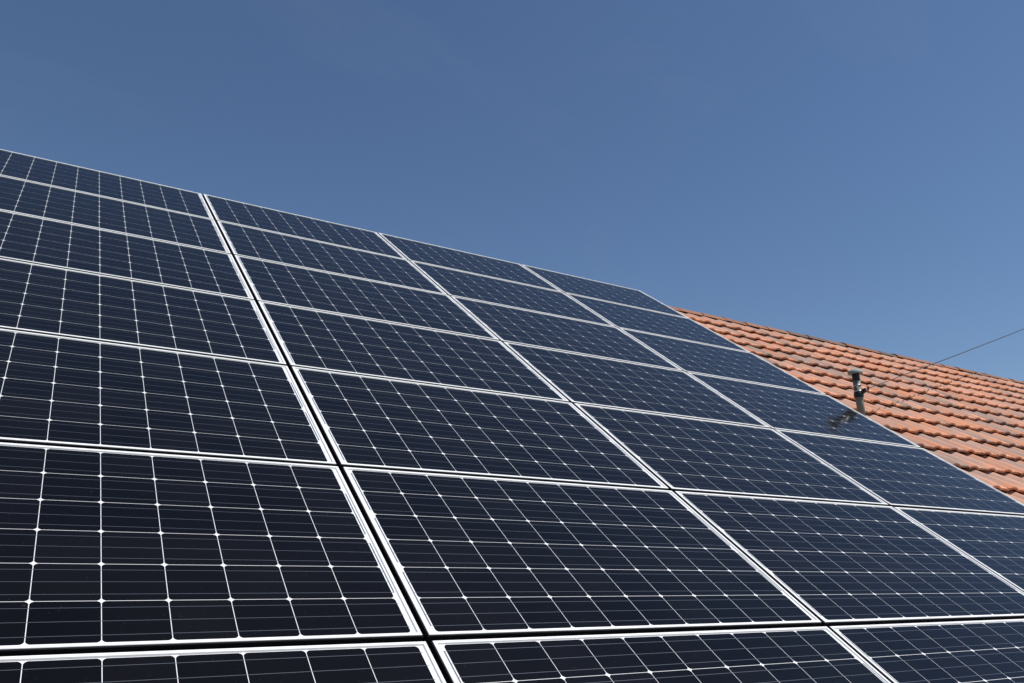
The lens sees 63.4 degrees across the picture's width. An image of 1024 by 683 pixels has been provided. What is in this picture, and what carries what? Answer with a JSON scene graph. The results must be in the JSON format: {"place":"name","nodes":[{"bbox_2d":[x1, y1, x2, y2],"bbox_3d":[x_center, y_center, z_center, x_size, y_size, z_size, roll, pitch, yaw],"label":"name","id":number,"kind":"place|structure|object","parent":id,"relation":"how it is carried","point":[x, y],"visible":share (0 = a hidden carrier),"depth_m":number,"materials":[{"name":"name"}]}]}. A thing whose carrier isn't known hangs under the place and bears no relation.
{"place":"outdoors","nodes":[
{"label":"outdoors","id":0,"kind":"place"},
{"bbox_2d":[0,0,1023,380],"label":"sky","id":1,"kind":"structure","parent":0,"point":[851,172],"materials":[{"name":"blue"}]},
{"label":"ground","id":2,"kind":"structure","parent":0,"visible":0},
{"bbox_2d":[428,306,1023,646],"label":"tiled roof","id":3,"kind":"structure","parent":2,"relation":"on","point":[970,422],"depth_m":9.40,"materials":[{"name":"tile"}]},
{"bbox_2d":[848,369,865,415],"bbox_3d":[3.070,0.537,7.290,0.190,0.605,0.160,9,-19,-29],"label":"vent pipe","id":4,"kind":"object","parent":3,"relation":"on","point":[859,391],"visible":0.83,"depth_m":7.29,"materials":[{"name":"grey metal"}]},
{"bbox_2d":[866,329,1023,392],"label":"cable","id":5,"kind":"object","parent":4,"relation":"attached to","point":[868,387],"visible":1,"depth_m":10.03,"materials":[{"name":"black plastic"}]},
{"bbox_3d":[-1.053,-0.720,7.638,6.580,0.125,0.040,9,16,-29],"label":"mounting rail","id":6,"kind":"object","parent":3,"relation":"attached to","visible":0},
{"bbox_2d":[0,149,213,219],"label":"solar panel","id":7,"kind":"object","parent":6,"relation":"attached to","point":[15,165],"visible":0.98,"depth_m":6.60,"materials":[{"name":"glass"}]},
{"bbox_2d":[202,194,406,259],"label":"solar panel","id":8,"kind":"object","parent":6,"relation":"attached to","point":[254,216],"visible":0.98,"depth_m":7.38,"materials":[{"name":"blue"}]},
{"bbox_2d":[378,233,561,291],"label":"solar panel","id":9,"kind":"object","parent":6,"relation":"attached to","point":[426,253],"visible":0.94,"depth_m":8.20,"materials":[{"name":"blue"}]},
{"bbox_2d":[522,265,689,318],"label":"solar panel","id":10,"kind":"object","parent":6,"relation":"attached to","point":[579,286],"visible":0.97,"depth_m":9.03,"materials":[{"name":"blue"}]},
{"bbox_3d":[-0.630,-0.359,6.789,6.580,0.125,0.040,9,16,-29],"label":"mounting rail","id":11,"kind":"object","parent":3,"relation":"attached to","visible":0},
{"bbox_2d":[0,175,230,253],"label":"solar panel","id":12,"kind":"object","parent":11,"relation":"attached to","point":[23,197],"visible":0.99,"depth_m":5.76,"materials":[{"name":"blue"}]},
{"bbox_2d":[216,221,446,294],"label":"solar panel","id":13,"kind":"object","parent":11,"relation":"attached to","point":[250,242],"visible":0.97,"depth_m":6.52,"materials":[{"name":"blue"}]},
{"bbox_2d":[410,261,615,326],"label":"solar panel","id":14,"kind":"object","parent":11,"relation":"attached to","point":[465,285],"visible":0.94,"depth_m":7.35,"materials":[{"name":"blue"}]},
{"bbox_2d":[565,293,750,352],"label":"solar panel","id":15,"kind":"object","parent":11,"relation":"attached to","point":[645,321],"visible":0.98,"depth_m":8.17,"materials":[{"name":"blue"}]},
{"label":"mounting rail","id":16,"kind":"object","parent":3,"relation":"attached to","visible":0},
{"bbox_2d":[0,210,253,299],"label":"solar panel","id":17,"kind":"object","parent":16,"relation":"attached to","point":[41,241],"visible":0.98,"depth_m":4.93,"materials":[{"name":"blue"}]},
{"bbox_2d":[233,255,499,340],"bbox_3d":[-1.009,-0.288,5.732,1.655,0.041,0.997,9,16,-29],"label":"solar panel","id":18,"kind":"object","parent":16,"relation":"attached to","point":[286,285],"visible":0.98,"depth_m":5.66,"materials":[{"name":"blue"}]},
{"bbox_2d":[450,296,682,370],"bbox_3d":[0.426,-0.049,6.550,1.655,0.040,0.997,9,16,-29],"label":"solar panel","id":19,"kind":"object","parent":16,"relation":"attached to","point":[501,323],"visible":0.98,"depth_m":6.49,"materials":[{"name":"blue"}]},
{"bbox_2d":[619,328,825,394],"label":"solar panel","id":20,"kind":"object","parent":16,"relation":"attached to","point":[701,358],"visible":0.97,"depth_m":7.32,"materials":[{"name":"blue"}]},
{"bbox_3d":[0.218,0.363,5.091,6.580,0.125,0.040,9,16,-29],"label":"mounting rail","id":21,"kind":"object","parent":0,"visible":0},
{"bbox_2d":[0,258,286,365],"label":"solar panel","id":22,"kind":"object","parent":21,"relation":"attached to","point":[46,300],"visible":0.97,"depth_m":4.09,"materials":[{"name":"blue"}]},
{"bbox_2d":[257,301,568,401],"bbox_3d":[-0.586,0.073,4.881,1.655,0.040,0.997,9,16,-29],"label":"solar panel","id":23,"kind":"object","parent":21,"relation":"attached to","point":[316,340],"visible":0.96,"depth_m":4.80,"materials":[{"name":"blue"}]},
{"bbox_2d":[502,342,770,428],"bbox_3d":[0.850,0.313,5.700,1.655,0.041,0.997,9,16,-29],"label":"solar panel","id":24,"kind":"object","parent":21,"relation":"attached to","point":[572,378],"visible":0.97,"depth_m":5.63,"materials":[{"name":"blue"}]},
{"bbox_2d":[686,372,920,447],"bbox_3d":[2.286,0.552,6.517,1.655,0.041,0.997,9,16,-29],"label":"solar panel","id":25,"kind":"object","parent":21,"relation":"attached to","point":[778,408],"visible":0.96,"depth_m":6.46,"materials":[{"name":"blue"}]},
{"bbox_3d":[0.641,0.724,4.241,6.580,0.125,0.040,9,16,-29],"label":"mounting rail","id":26,"kind":"object","parent":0,"visible":0},
{"bbox_2d":[0,329,336,465],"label":"solar panel","id":27,"kind":"object","parent":26,"relation":"on","point":[59,391],"visible":0.98,"depth_m":3.24,"materials":[{"name":"black"}]},
{"bbox_2d":[290,366,668,490],"bbox_3d":[-0.163,0.434,4.033,1.655,0.041,0.997,9,16,-29],"label":"solar panel","id":28,"kind":"object","parent":26,"relation":"attached to","point":[366,422],"visible":0.98,"depth_m":3.93,"materials":[{"name":"blue"}]},
{"bbox_2d":[573,403,888,505],"bbox_3d":[1.273,0.673,4.851,1.655,0.041,0.997,9,16,-29],"label":"solar panel","id":29,"kind":"object","parent":26,"relation":"attached to","point":[676,453],"visible":0.92,"depth_m":4.76,"materials":[{"name":"blue"}]},
{"bbox_2d":[774,429,1023,515],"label":"solar panel","id":30,"kind":"object","parent":26,"relation":"attached to","point":[892,475],"visible":0.98,"depth_m":5.59,"materials":[{"name":"blue"}]},
{"label":"mounting rail","id":31,"kind":"object","parent":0,"visible":0},
{"bbox_2d":[0,442,423,656],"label":"solar panel","id":32,"kind":"object","parent":31,"relation":"attached to","point":[107,551],"visible":0.99,"depth_m":2.38,"materials":[{"name":"black"}]},
{"bbox_2d":[341,467,821,645],"bbox_3d":[0.261,0.795,3.184,1.655,0.040,0.997,9,16,-29],"label":"solar panel","id":33,"kind":"object","parent":31,"relation":"attached to","point":[469,557],"visible":0.98,"depth_m":3.05,"materials":[{"name":"black"}]},
{"bbox_2d":[674,491,1023,626],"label":"solar panel","id":34,"kind":"object","parent":31,"relation":"attached to","point":[828,564],"visible":0.98,"depth_m":3.89,"materials":[{"name":"blue"}]},
{"bbox_3d":[0.845,0.897,3.834,6.580,0.125,0.040,9,16,-29],"label":"mounting rail","id":35,"kind":"object","parent":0,"visible":0},
{"bbox_2d":[893,507,1023,591],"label":"solar panel","id":36,"kind":"object","parent":35,"relation":"attached to","point":[993,543],"visible":0.95,"depth_m":4.77,"materials":[{"name":"blue"}]},
{"bbox_3d":[0.771,1.326,2.134,4.910,0.125,0.040,9,16,-29],"label":"mounting rail","id":37,"kind":"object","parent":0,"visible":0},
{"bbox_2d":[0,641,445,682],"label":"solar panel","id":38,"kind":"object","parent":37,"relation":"attached to","point":[404,662],"visible":1,"depth_m":2.03,"materials":[{"name":"blue"}]},
{"bbox_2d":[429,626,890,682],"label":"solar panel","id":39,"kind":"object","parent":37,"relation":"attached to","point":[825,654],"visible":0.98,"depth_m":2.61,"materials":[{"name":"blue"}]},
{"bbox_2d":[828,619,1023,682],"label":"solar panel","id":40,"kind":"object","parent":37,"relation":"attached to","point":[986,651],"visible":0.99,"depth_m":3.24,"materials":[{"name":"blue"}]}
]}

